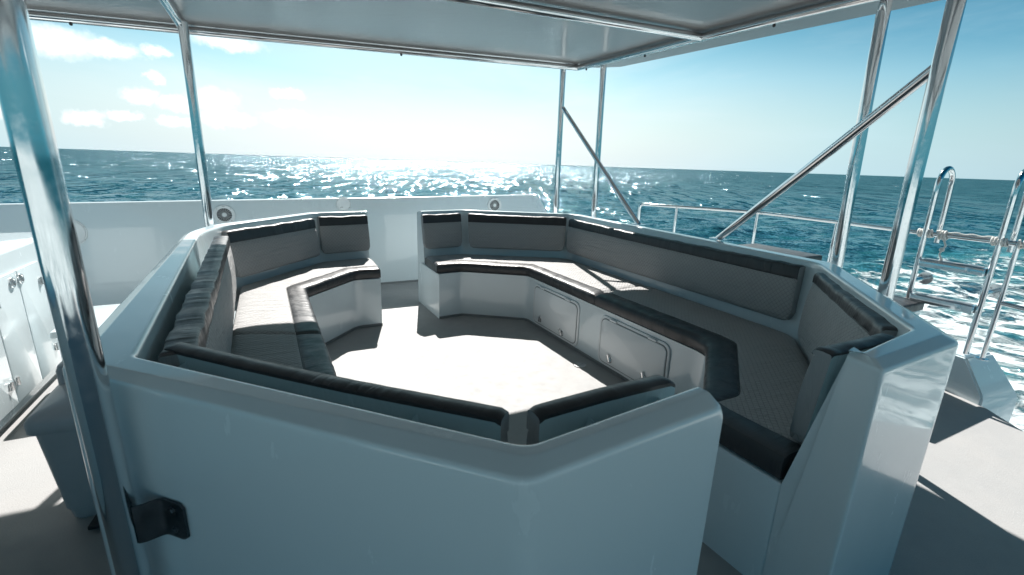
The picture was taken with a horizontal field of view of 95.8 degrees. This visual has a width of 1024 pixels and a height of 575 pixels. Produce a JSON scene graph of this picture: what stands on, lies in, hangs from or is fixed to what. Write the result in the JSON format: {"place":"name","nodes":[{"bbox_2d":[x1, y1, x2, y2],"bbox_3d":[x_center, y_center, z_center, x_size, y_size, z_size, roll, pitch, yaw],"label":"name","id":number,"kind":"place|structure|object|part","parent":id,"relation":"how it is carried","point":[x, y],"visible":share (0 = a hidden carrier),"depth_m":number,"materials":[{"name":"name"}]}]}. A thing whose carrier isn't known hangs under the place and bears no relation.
{"place":"outdoors","nodes":[
{"label":"outdoors","id":0,"kind":"place"},
{"bbox_2d":[49,304,119,359],"bbox_3d":[-2.580,0.380,3.035,0.460,0.430,0.540,-6,17,-26],"label":"deck locker","id":1,"kind":"object","parent":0,"point":[103,313],"visible":0.12,"depth_m":2.99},
{"bbox_2d":[0,147,1023,431],"bbox_3d":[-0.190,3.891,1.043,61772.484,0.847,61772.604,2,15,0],"label":"water","id":2,"kind":"structure","parent":0,"point":[978,205],"depth_m":62.02,"materials":[{"name":"blue liquid"}]},
{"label":"hull","id":3,"kind":"object","parent":2,"relation":"on","visible":0},
{"bbox_2d":[0,281,1023,574],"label":"deck","id":4,"kind":"structure","parent":3,"relation":"on","point":[964,513],"depth_m":2.50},
{"bbox_2d":[0,232,61,433],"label":"deck cabinet","id":5,"kind":"object","parent":4,"relation":"on","point":[30,358],"visible":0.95,"depth_m":2.65,"materials":[{"name":"white fibreglass gelcoat"},{"name":"polished steel"}]},
{"bbox_3d":[-2.551,0.377,2.189,0.027,0.675,0.581,-6,17,-26],"label":"cabinet door","id":6,"kind":"part","parent":5,"relation":"part of","materials":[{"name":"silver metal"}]},
{"bbox_3d":[-2.750,0.268,2.572,0.027,0.675,0.297,-6,17,-26],"label":"cabinet door","id":7,"kind":"part","parent":5,"relation":"part of","materials":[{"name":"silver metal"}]},
{"bbox_3d":[-2.882,0.195,2.827,0.027,0.675,0.294,-6,17,-26],"label":"cabinet door","id":8,"kind":"part","parent":5,"relation":"part of","materials":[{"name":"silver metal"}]},
{"bbox_2d":[23,360,99,529],"bbox_3d":[-1.712,0.610,1.972,0.372,0.592,0.521,-6,17,-26],"label":"pedal bin","id":9,"kind":"object","parent":4,"relation":"on","point":[49,423],"visible":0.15,"depth_m":1.78,"materials":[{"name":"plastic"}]},
{"bbox_2d":[0,195,546,305],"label":"bulwark","id":10,"kind":"object","parent":4,"relation":"on","point":[126,247],"visible":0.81,"depth_m":4.54,"materials":[{"name":"grey"}]},
{"bbox_2d":[63,211,722,574],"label":"lounge booth","id":11,"kind":"object","parent":4,"relation":"on","point":[252,479],"visible":0.88,"depth_m":0.95,"materials":[{"name":"grey"}]},
{"bbox_2d":[158,236,236,366],"bbox_3d":[-1.404,0.102,2.193,0.108,0.393,2.147,-6,17,-28],"label":"back cushion","id":12,"kind":"object","parent":11,"relation":"attached to","point":[205,316],"visible":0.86,"depth_m":1.82,"materials":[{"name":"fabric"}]},
{"bbox_2d":[221,218,319,276],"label":"back cushion","id":13,"kind":"object","parent":11,"relation":"attached to","point":[257,249],"visible":1,"depth_m":3.58,"materials":[{"name":"fabric"}]},
{"bbox_2d":[231,334,336,375],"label":"seat cushion","id":14,"kind":"object","parent":11,"relation":"on","point":[309,352],"visible":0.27,"depth_m":2.26,"materials":[{"name":"grey leather"}]},
{"bbox_2d":[233,258,380,335],"bbox_3d":[-1.549,0.007,3.493,0.876,0.093,2.094,1,15,-4],"label":"seat cushion","id":15,"kind":"object","parent":11,"relation":"on","point":[280,304],"visible":0.99,"depth_m":3.13,"materials":[{"name":"grey fabric"}]},
{"bbox_2d":[164,342,508,442],"bbox_3d":[-0.489,0.394,1.177,0.987,0.382,0.098,7,16,18],"label":"back cushion","id":16,"kind":"object","parent":11,"relation":"attached to","point":[478,419],"visible":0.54,"depth_m":1.08,"materials":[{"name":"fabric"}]},
{"bbox_2d":[317,215,369,253],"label":"back cushion","id":17,"kind":"object","parent":11,"relation":"attached to","point":[342,234],"visible":1,"depth_m":4.29,"materials":[{"name":"fabric"}]},
{"bbox_2d":[526,375,674,444],"bbox_3d":[0.223,0.428,1.132,0.405,0.387,0.103,-7,17,-29],"label":"back cushion","id":18,"kind":"object","parent":11,"relation":"attached to","point":[547,420],"visible":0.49,"depth_m":1.05,"materials":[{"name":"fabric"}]},
{"bbox_2d":[0,0,966,574],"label":"canopy","id":19,"kind":"object","parent":4,"relation":"on","point":[562,36],"visible":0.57,"depth_m":2.69,"materials":[{"name":"grey"}]},
{"bbox_2d":[573,362,585,367],"bbox_3d":[0.511,0.582,3.480,0.096,0.005,0.096,2,15,0],"label":"deck drain","id":20,"kind":"object","parent":4,"relation":"on","point":[580,365],"visible":1,"depth_m":3.48,"materials":[{"name":"grey metal"}]},
{"bbox_2d":[417,209,957,574],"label":"lounge booth","id":21,"kind":"object","parent":4,"relation":"on","point":[837,500],"visible":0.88,"depth_m":1.62,"materials":[{"name":"grey"}]},
{"bbox_2d":[421,213,461,248],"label":"back cushion","id":22,"kind":"object","parent":21,"relation":"attached to","point":[441,230],"visible":1,"depth_m":4.68,"materials":[{"name":"fabric"}]},
{"bbox_2d":[468,213,566,250],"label":"back cushion","id":23,"kind":"object","parent":21,"relation":"attached to","point":[516,232],"visible":1,"depth_m":4.76,"materials":[{"name":"fabric"}]},
{"bbox_2d":[425,254,643,304],"bbox_3d":[0.206,-0.166,4.356,2.157,0.093,1.124,11,18,32],"label":"seat cushion","id":24,"kind":"object","parent":21,"relation":"on","point":[582,281],"visible":1,"depth_m":4.30,"materials":[{"name":"grey fabric"}]},
{"bbox_2d":[566,219,805,319],"bbox_3d":[1.131,-0.246,3.711,0.098,0.340,2.372,-6,17,-27],"label":"back cushion","id":25,"kind":"object","parent":21,"relation":"attached to","point":[768,287],"visible":1,"depth_m":3.27,"materials":[{"name":"fabric"}]},
{"bbox_2d":[595,286,808,479],"bbox_3d":[1.126,0.316,2.660,1.031,0.100,2.309,2,15,0],"label":"seat cushion","id":26,"kind":"object","parent":21,"relation":"on","point":[754,374],"visible":0.84,"depth_m":2.27,"materials":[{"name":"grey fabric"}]},
{"bbox_2d":[790,333,894,442],"bbox_3d":[1.102,0.354,1.569,0.406,0.399,0.134,-5,17,-24],"label":"back cushion","id":27,"kind":"object","parent":21,"relation":"attached to","point":[824,368],"visible":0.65,"depth_m":1.47,"materials":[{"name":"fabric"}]},
{"bbox_2d":[798,272,897,361],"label":"back cushion","id":28,"kind":"object","parent":21,"relation":"attached to","point":[833,312],"visible":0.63,"depth_m":2.11,"materials":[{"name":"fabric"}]},
{"bbox_2d":[740,243,821,260],"bbox_3d":[2.038,0.103,3.857,0.570,0.835,0.590,-6,17,-26],"label":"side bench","id":29,"kind":"object","parent":4,"relation":"on","point":[790,252],"visible":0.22,"depth_m":3.75,"materials":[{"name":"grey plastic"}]},
{"bbox_2d":[637,203,1023,360],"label":"guard rail","id":30,"kind":"object","parent":4,"relation":"attached to","point":[1000,303],"visible":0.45,"depth_m":3.32,"materials":[{"name":"silver metal"}]},
{"bbox_2d":[905,166,1023,354],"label":"boarding ladder","id":31,"kind":"object","parent":30,"relation":"attached to","point":[989,289],"visible":0.94,"depth_m":3.18,"materials":[{"name":"silver metal"}]},
{"bbox_2d":[917,228,1023,260],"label":"rope","id":32,"kind":"object","parent":30,"relation":"attached to","point":[941,236],"visible":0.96,"depth_m":3.22,"materials":[{"name":"white"}]},
{"bbox_2d":[893,295,924,315],"bbox_3d":[2.527,0.358,3.457,0.790,0.580,0.480,-6,17,-26],"label":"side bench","id":33,"kind":"object","parent":4,"relation":"on","point":[914,306],"visible":0.16,"depth_m":3.33,"materials":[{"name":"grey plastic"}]},
{"bbox_2d":[945,344,1016,421],"bbox_3d":[3.141,1.103,3.674,0.455,1.470,0.915,-4,16,-20],"label":"hull step","id":34,"kind":"object","parent":4,"relation":"attached to","point":[984,384],"visible":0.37,"depth_m":3.17,"materials":[{"name":"white plastic"}]},
{"bbox_2d":[0,0,1023,179],"label":"sky","id":35,"kind":"structure","parent":0,"point":[773,103],"materials":[{"name":"blue"}]}
]}

